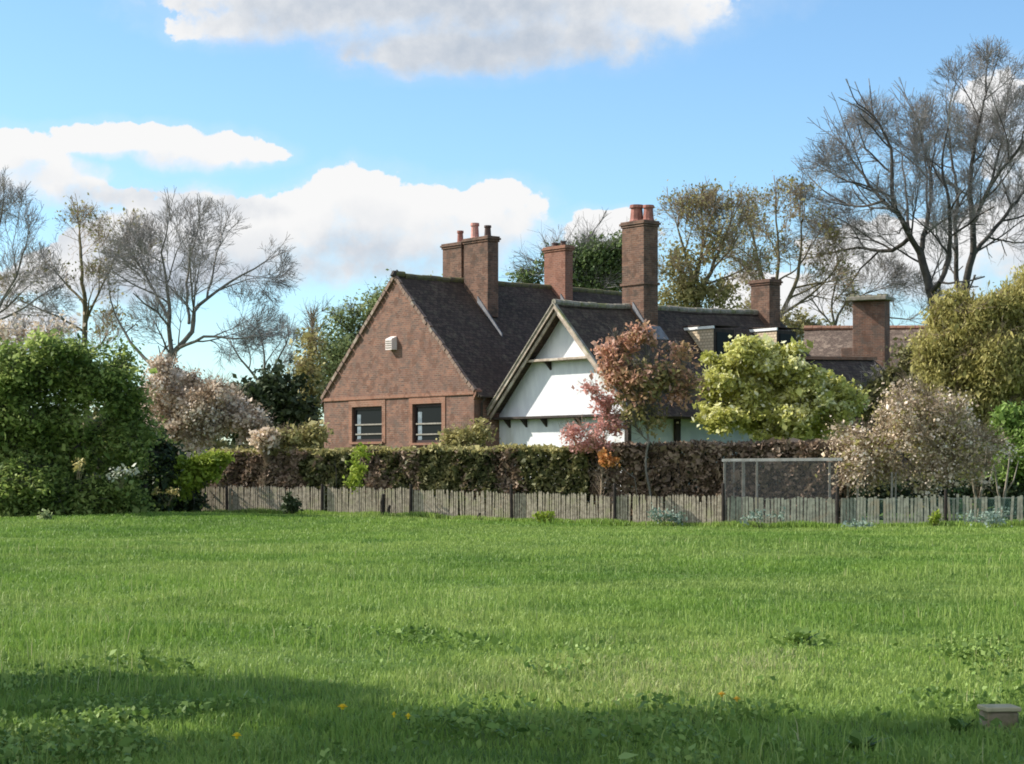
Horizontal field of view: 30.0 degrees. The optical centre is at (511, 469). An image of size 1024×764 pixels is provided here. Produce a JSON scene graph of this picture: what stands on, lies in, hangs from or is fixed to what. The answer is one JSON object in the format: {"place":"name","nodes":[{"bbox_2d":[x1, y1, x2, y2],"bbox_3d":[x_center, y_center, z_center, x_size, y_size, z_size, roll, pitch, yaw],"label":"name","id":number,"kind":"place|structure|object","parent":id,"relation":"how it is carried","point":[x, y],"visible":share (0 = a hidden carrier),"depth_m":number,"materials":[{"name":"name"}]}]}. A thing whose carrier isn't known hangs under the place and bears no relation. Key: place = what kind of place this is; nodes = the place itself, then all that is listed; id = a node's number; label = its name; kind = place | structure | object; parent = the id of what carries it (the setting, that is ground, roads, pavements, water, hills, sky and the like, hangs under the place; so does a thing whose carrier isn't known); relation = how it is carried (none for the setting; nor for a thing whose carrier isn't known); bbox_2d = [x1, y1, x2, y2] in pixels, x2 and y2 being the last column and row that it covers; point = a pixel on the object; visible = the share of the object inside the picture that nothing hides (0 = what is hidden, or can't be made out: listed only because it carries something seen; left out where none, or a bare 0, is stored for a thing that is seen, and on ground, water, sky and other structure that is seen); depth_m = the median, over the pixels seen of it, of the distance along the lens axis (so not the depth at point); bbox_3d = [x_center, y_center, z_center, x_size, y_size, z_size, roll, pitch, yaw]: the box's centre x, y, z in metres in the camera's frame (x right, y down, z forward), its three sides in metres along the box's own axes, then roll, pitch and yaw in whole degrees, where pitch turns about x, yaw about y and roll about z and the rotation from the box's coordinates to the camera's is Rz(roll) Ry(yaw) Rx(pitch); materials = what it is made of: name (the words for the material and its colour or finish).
{"place":"outdoors","nodes":[
{"label":"outdoors","id":0,"kind":"place"},
{"bbox_2d":[0,479,1023,763],"bbox_3d":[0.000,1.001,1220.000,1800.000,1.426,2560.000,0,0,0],"label":"meadow","id":1,"kind":"structure","parent":0,"point":[522,743],"depth_m":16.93,"materials":[{"name":"green plant"}]},
{"bbox_2d":[0,166,77,346],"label":"bare tree","id":2,"kind":"object","parent":1,"relation":"on","point":[28,241],"visible":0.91,"depth_m":95.81,"materials":[{"name":"brown plant"}]},
{"bbox_2d":[37,508,53,518],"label":"weed clump","id":3,"kind":"object","parent":1,"relation":"on","point":[45,515],"visible":0.84,"depth_m":55.45,"materials":[{"name":"green plant"}]},
{"bbox_2d":[0,309,93,352],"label":"blossom tree","id":4,"kind":"object","parent":1,"relation":"on","point":[4,329],"visible":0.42,"depth_m":83.89,"materials":[{"name":"plant"}]},
{"bbox_2d":[71,457,85,478],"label":"flowering stem","id":5,"kind":"object","parent":1,"relation":"on","point":[78,465],"visible":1,"depth_m":56.90,"materials":[{"name":"yellow plant"}]},
{"bbox_2d":[0,192,165,442],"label":"bare tree","id":6,"kind":"object","parent":1,"relation":"on","point":[108,316],"visible":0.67,"depth_m":97.84,"materials":[{"name":"grey plant"}]},
{"bbox_2d":[0,325,172,517],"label":"hawthorn bush","id":7,"kind":"object","parent":1,"relation":"on","point":[39,439],"visible":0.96,"depth_m":59.44,"materials":[{"name":"green plant"}]},
{"bbox_2d":[106,463,139,487],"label":"flowering stem","id":8,"kind":"object","parent":1,"relation":"on","point":[118,468],"visible":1,"depth_m":57.50,"materials":[{"name":"plant"}]},
{"bbox_2d":[69,456,211,509],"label":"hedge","id":9,"kind":"object","parent":1,"relation":"on","point":[87,477],"visible":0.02,"depth_m":69.23,"materials":[{"name":"green plant"}]},
{"bbox_2d":[83,413,214,511],"bbox_3d":[-12.021,-0.221,63.023,4.315,3.575,2.928,0,0,0],"label":"dark bush","id":10,"kind":"object","parent":1,"relation":"on","point":[160,474],"visible":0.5,"depth_m":62.36,"materials":[{"name":"green plant"}]},
{"bbox_2d":[151,486,180,505],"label":"flowering stem","id":11,"kind":"object","parent":1,"relation":"on","point":[174,493],"visible":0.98,"depth_m":60.96,"materials":[{"name":"green plant"}]},
{"bbox_2d":[139,367,204,457],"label":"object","id":12,"kind":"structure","parent":1,"relation":"on","point":[188,454],"depth_m":119.70,"materials":[{"name":"plant"}]},
{"bbox_2d":[62,401,323,466],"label":"wood","id":13,"kind":"object","parent":1,"relation":"on","point":[222,444],"visible":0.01,"depth_m":155.01,"materials":[{"name":"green plant"}]},
{"bbox_2d":[88,186,302,369],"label":"bare tree","id":14,"kind":"object","parent":1,"relation":"on","point":[138,240],"visible":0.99,"depth_m":91.82,"materials":[{"name":"brown plant"}]},
{"bbox_2d":[167,448,237,511],"bbox_3d":[-10.156,0.410,62.671,2.347,2.238,1.650,0,0,0],"label":"lime shrub","id":15,"kind":"object","parent":1,"relation":"on","point":[205,466],"visible":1,"depth_m":62.36,"materials":[{"name":"green plant"}]},
{"bbox_2d":[140,348,278,453],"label":"blossom tree","id":16,"kind":"object","parent":1,"relation":"on","point":[211,407],"visible":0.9,"depth_m":67.66,"materials":[{"name":"plant"}]},
{"bbox_2d":[232,732,241,756],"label":"dandelion","id":17,"kind":"object","parent":1,"relation":"on","point":[236,735],"visible":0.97,"depth_m":10.47,"materials":[{"name":"yellow plant"}]},
{"bbox_2d":[220,373,272,448],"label":"evergreen tree","id":18,"kind":"object","parent":1,"relation":"on","point":[245,386],"visible":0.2,"depth_m":82.50,"materials":[{"name":"green plant"}]},
{"bbox_2d":[215,310,308,380],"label":"bare tree","id":19,"kind":"object","parent":1,"relation":"on","point":[292,331],"visible":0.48,"depth_m":103.92,"materials":[{"name":"grey plant"}]},
{"bbox_2d":[246,424,282,495],"bbox_3d":[-8.281,-0.003,64.554,1.344,3.120,1.508,0,0,0],"label":"garden shrub","id":20,"kind":"object","parent":1,"relation":"on","point":[264,439],"visible":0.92,"depth_m":64.26,"materials":[{"name":"plant"}]},
{"bbox_2d":[249,358,323,446],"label":"evergreen tree","id":21,"kind":"object","parent":1,"relation":"on","point":[283,403],"visible":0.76,"depth_m":82.32,"materials":[{"name":"green plant"}]},
{"bbox_2d":[279,491,303,513],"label":"ivy clump","id":22,"kind":"object","parent":1,"relation":"on","point":[290,504],"visible":0.98,"depth_m":60.93,"materials":[{"name":"green plant"}]},
{"bbox_2d":[273,418,333,492],"bbox_3d":[-7.276,-0.119,65.110,2.477,3.392,1.955,0,0,0],"label":"garden shrub","id":23,"kind":"object","parent":1,"relation":"on","point":[312,429],"visible":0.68,"depth_m":64.80,"materials":[{"name":"green plant"}]},
{"bbox_2d":[283,297,342,446],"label":"ivy clad tree","id":24,"kind":"object","parent":1,"relation":"on","point":[309,338],"visible":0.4,"depth_m":87.75,"materials":[{"name":"green plant"}]},
{"bbox_2d":[337,704,347,717],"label":"dandelion","id":25,"kind":"object","parent":1,"relation":"on","point":[342,706],"visible":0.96,"depth_m":11.67,"materials":[{"name":"yellow plant"}]},
{"bbox_2d":[342,442,371,512],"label":"lime shrub","id":26,"kind":"object","parent":1,"relation":"on","point":[361,468],"visible":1,"depth_m":60.27,"materials":[{"name":"green plant"}]},
{"bbox_2d":[299,269,442,424],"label":"birch tree","id":27,"kind":"object","parent":1,"relation":"on","point":[337,351],"visible":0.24,"depth_m":93.48,"materials":[{"name":"green plant"}]},
{"bbox_2d":[380,494,384,515],"bbox_3d":[-4.102,1.231,60.639,0.157,0.928,0.146,0,0,0],"label":"post stump","id":28,"kind":"object","parent":1,"relation":"on","point":[382,507],"visible":0.84,"depth_m":60.58,"materials":[{"name":"grey wood"}]},
{"bbox_2d":[392,712,395,735],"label":"dandelion","id":29,"kind":"object","parent":1,"relation":"on","point":[393,714],"visible":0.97,"depth_m":11.32,"materials":[{"name":"yellow plant"}]},
{"bbox_2d":[207,442,596,519],"bbox_3d":[-3.726,0.449,63.249,14.604,2.733,2.200,0,0,26],"label":"hedge","id":30,"kind":"object","parent":1,"relation":"on","point":[435,467],"visible":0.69,"depth_m":61.82,"materials":[{"name":"brown plant"}]},
{"bbox_2d":[406,713,410,738],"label":"dandelion","id":31,"kind":"object","parent":1,"relation":"on","point":[408,715],"visible":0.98,"depth_m":11.25,"materials":[{"name":"yellow plant"}]},
{"bbox_2d":[436,416,500,446],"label":"garden shrub","id":32,"kind":"object","parent":1,"relation":"on","point":[478,432],"visible":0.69,"depth_m":63.41,"materials":[{"name":"plant"}]},
{"bbox_2d":[0,623,1023,763],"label":"broadleaf weeds","id":33,"kind":"object","parent":1,"relation":"on","point":[591,732],"visible":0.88,"depth_m":12.12,"materials":[{"name":"green plant"}]},
{"bbox_2d":[0,688,1023,763],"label":"clover","id":34,"kind":"object","parent":1,"relation":"on","point":[98,717],"visible":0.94,"depth_m":11.26,"materials":[{"name":"green plant"}]},
{"bbox_2d":[532,509,555,523],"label":"weed clump","id":35,"kind":"object","parent":1,"relation":"on","point":[551,515],"visible":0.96,"depth_m":57.96,"materials":[{"name":"green plant"}]},
{"bbox_2d":[509,210,609,262],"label":"bare tree","id":36,"kind":"object","parent":1,"relation":"on","point":[603,217],"visible":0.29,"depth_m":100.16,"materials":[{"name":"brown plant"}]},
{"bbox_2d":[201,483,947,524],"bbox_3d":[0.834,1.186,58.516,25.022,1.584,0.141,0,0,26],"label":"paling fence","id":37,"kind":"object","parent":1,"relation":"on","point":[227,499],"visible":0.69,"depth_m":59.49,"materials":[{"name":"grey wood"}]},
{"bbox_2d":[500,216,659,291],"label":"ivy clad tree","id":38,"kind":"object","parent":1,"relation":"on","point":[597,263],"visible":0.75,"depth_m":95.24,"materials":[{"name":"green plant"}]},
{"bbox_2d":[557,378,628,512],"bbox_3d":[2.576,-0.669,59.097,2.462,4.719,1.740,0,0,0],"label":"pink shrub","id":39,"kind":"object","parent":1,"relation":"on","point":[603,403],"visible":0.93,"depth_m":58.92,"materials":[{"name":"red plant"}]},
{"bbox_2d":[597,447,639,521],"bbox_3d":[3.171,0.534,56.869,1.278,2.420,0.688,0,0,0],"label":"orange leaved sapling","id":40,"kind":"object","parent":1,"relation":"on","point":[604,462],"visible":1,"depth_m":56.85,"materials":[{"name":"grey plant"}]},
{"bbox_2d":[320,204,917,489],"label":"country house","id":41,"kind":"structure","parent":1,"relation":"on","point":[427,358],"depth_m":72.36,"materials":[{"name":"red brick"}]},
{"bbox_2d":[350,406,383,443],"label":"window","id":42,"kind":"structure","parent":41,"relation":"in","point":[367,420],"depth_m":75.25,"materials":[{"name":"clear glass"}]},
{"bbox_2d":[410,403,441,444],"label":"window","id":43,"kind":"structure","parent":41,"relation":"in","point":[427,416],"depth_m":72.29,"materials":[{"name":"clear glass"}]},
{"bbox_2d":[589,318,709,505],"bbox_3d":[4.248,-1.466,58.532,3.786,6.367,2.192,0,0,0],"label":"red leaved tree","id":44,"kind":"object","parent":1,"relation":"on","point":[649,386],"visible":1,"depth_m":58.35,"materials":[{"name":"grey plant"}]},
{"bbox_2d":[647,503,687,526],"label":"weed clump","id":45,"kind":"object","parent":1,"relation":"on","point":[678,518],"visible":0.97,"depth_m":55.88,"materials":[{"name":"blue plant"}]},
{"bbox_2d":[653,175,778,308],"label":"ivy clad tree","id":46,"kind":"object","parent":1,"relation":"on","point":[693,292],"visible":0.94,"depth_m":92.28,"materials":[{"name":"green plant"}]},
{"bbox_2d":[581,437,864,523],"bbox_3d":[6.537,0.419,58.612,9.032,2.821,2.148,0,0,26],"label":"hedge","id":47,"kind":"object","parent":1,"relation":"on","point":[695,469],"visible":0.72,"depth_m":57.99,"materials":[{"name":"brown plant"}]},
{"bbox_2d":[733,696,740,710],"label":"dandelion","id":48,"kind":"object","parent":1,"relation":"on","point":[736,698],"visible":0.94,"depth_m":12.23,"materials":[{"name":"yellow plant"}]},
{"bbox_2d":[739,506,785,527],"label":"weed clump","id":49,"kind":"object","parent":1,"relation":"on","point":[752,513],"visible":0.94,"depth_m":54.50,"materials":[{"name":"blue plant"}]},
{"bbox_2d":[689,332,870,442],"bbox_3d":[8.678,-1.421,61.967,5.991,6.123,3.539,0,0,0],"label":"yellow shrub","id":50,"kind":"object","parent":1,"relation":"on","point":[785,404],"visible":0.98,"depth_m":61.30,"materials":[{"name":"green plant"}]},
{"bbox_2d":[722,458,848,523],"bbox_3d":[8.093,0.662,56.407,3.667,2.018,0.976,0,0,26],"label":"netted cage","id":51,"kind":"object","parent":1,"relation":"on","point":[743,474],"visible":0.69,"depth_m":56.13,"materials":[{"name":"metal"}]},
{"bbox_2d":[719,170,865,324],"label":"bare tree","id":52,"kind":"object","parent":1,"relation":"on","point":[771,233],"visible":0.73,"depth_m":99.00,"materials":[{"name":"brown plant"}]},
{"bbox_2d":[783,626,825,643],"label":"dock plant","id":53,"kind":"object","parent":1,"relation":"on","point":[806,631],"visible":0.63,"depth_m":17.42,"materials":[{"name":"green plant"}]},
{"bbox_2d":[780,297,839,342],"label":"ivy bush","id":54,"kind":"object","parent":1,"relation":"on","point":[802,322],"visible":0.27,"depth_m":96.74,"materials":[{"name":"plant"}]},
{"bbox_2d":[856,477,858,520],"bbox_3d":[9.990,0.934,55.223,0.070,1.457,0.070,0,0,0],"label":"garden stake","id":55,"kind":"object","parent":1,"relation":"on","point":[857,494],"visible":0.46,"depth_m":55.19,"materials":[{"name":"brown wood"}]},
{"bbox_2d":[841,516,875,528],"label":"weed clump","id":56,"kind":"object","parent":1,"relation":"on","point":[861,524],"visible":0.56,"depth_m":53.20,"materials":[{"name":"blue plant"}]},
{"bbox_2d":[845,729,888,750],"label":"dock plant","id":57,"kind":"object","parent":1,"relation":"on","point":[856,737],"visible":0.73,"depth_m":10.90,"materials":[{"name":"green plant"}]},
{"bbox_2d":[791,240,945,325],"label":"bare tree","id":58,"kind":"object","parent":1,"relation":"on","point":[895,274],"visible":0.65,"depth_m":103.99,"materials":[{"name":"brown plant"}]},
{"bbox_2d":[725,494,1023,526],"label":"fence","id":59,"kind":"object","parent":1,"relation":"on","point":[736,512],"visible":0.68,"depth_m":54.16,"materials":[{"name":"grey wood"}]},
{"bbox_2d":[849,334,920,480],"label":"garden shrub","id":60,"kind":"object","parent":1,"relation":"on","point":[876,378],"visible":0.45,"depth_m":67.89,"materials":[{"name":"green plant"}]},
{"bbox_2d":[781,77,994,309],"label":"bare tree","id":61,"kind":"object","parent":1,"relation":"on","point":[868,115],"visible":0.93,"depth_m":97.62,"materials":[{"name":"brown plant"}]},
{"bbox_2d":[891,472,892,509],"bbox_3d":[10.927,0.853,54.993,0.070,1.570,0.070,0,0,0],"label":"garden stake","id":62,"kind":"object","parent":1,"relation":"on","point":[892,486],"visible":0.42,"depth_m":54.96,"materials":[{"name":"grey metal"}]},
{"bbox_2d":[895,472,896,509],"bbox_3d":[11.071,0.852,55.146,0.070,1.567,0.040,0,0,0],"label":"garden stake","id":63,"kind":"object","parent":1,"relation":"on","point":[895,488],"visible":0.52,"depth_m":55.13,"materials":[{"name":"grey metal"}]},
{"bbox_2d":[804,294,990,478],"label":"outbuilding","id":64,"kind":"structure","parent":1,"relation":"on","point":[871,332],"depth_m":84.25,"materials":[{"name":"brown brick"}]},
{"bbox_2d":[815,365,1021,520],"bbox_3d":[11.841,-0.730,55.290,6.101,4.778,3.210,0,0,0],"label":"blossom tree","id":65,"kind":"object","parent":1,"relation":"on","point":[958,444],"visible":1,"depth_m":55.09,"materials":[{"name":"beige plant"}]},
{"bbox_2d":[927,509,943,526],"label":"weed clump","id":66,"kind":"object","parent":1,"relation":"on","point":[934,520],"visible":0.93,"depth_m":52.56,"materials":[{"name":"green plant"}]},
{"bbox_2d":[853,466,1023,519],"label":"garden shrub","id":67,"kind":"object","parent":1,"relation":"on","point":[1014,491],"visible":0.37,"depth_m":60.18,"materials":[{"name":"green plant"}]},
{"bbox_2d":[901,35,1023,295],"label":"bare tree","id":68,"kind":"object","parent":1,"relation":"on","point":[1000,116],"visible":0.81,"depth_m":100.86,"materials":[{"name":"brown plant"}]},
{"bbox_2d":[948,717,978,733],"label":"dock plant","id":69,"kind":"object","parent":1,"relation":"on","point":[955,722],"visible":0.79,"depth_m":11.64,"materials":[{"name":"green plant"}]},
{"bbox_2d":[905,261,1023,479],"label":"willow tree","id":70,"kind":"object","parent":1,"relation":"on","point":[976,346],"visible":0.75,"depth_m":65.28,"materials":[{"name":"green plant"}]},
{"bbox_2d":[970,450,994,522],"bbox_3d":[13.984,0.503,57.000,0.868,2.354,0.097,0,0,0],"label":"sapling","id":71,"kind":"object","parent":1,"relation":"on","point":[980,500],"visible":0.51,"depth_m":56.98,"materials":[{"name":"grey plant"}]},
{"bbox_2d":[956,505,1015,528],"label":"weed clump","id":72,"kind":"object","parent":1,"relation":"on","point":[996,516],"visible":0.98,"depth_m":51.49,"materials":[{"name":"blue plant"}]},
{"bbox_2d":[977,704,1020,731],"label":"timber block","id":73,"kind":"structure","parent":1,"relation":"on","point":[1006,714],"depth_m":11.80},
{"bbox_2d":[985,400,1023,487],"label":"green bush","id":74,"kind":"object","parent":1,"relation":"on","point":[1012,419],"visible":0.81,"depth_m":59.71,"materials":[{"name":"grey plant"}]},
{"bbox_2d":[990,451,1018,520],"bbox_3d":[14.691,0.507,57.000,0.868,2.353,0.097,0,0,0],"label":"sapling","id":75,"kind":"object","parent":1,"relation":"on","point":[1006,489],"visible":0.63,"depth_m":56.98,"materials":[{"name":"grey plant"}]},
{"bbox_2d":[0,0,1023,443],"label":"sky","id":76,"kind":"structure","parent":0,"point":[370,133],"materials":[{"name":"blue"}]},
{"bbox_2d":[191,507,1023,528],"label":"fence foot grass","id":77,"kind":"structure","parent":0,"point":[625,523],"depth_m":56.84,"materials":[{"name":"green plant"}]}
]}

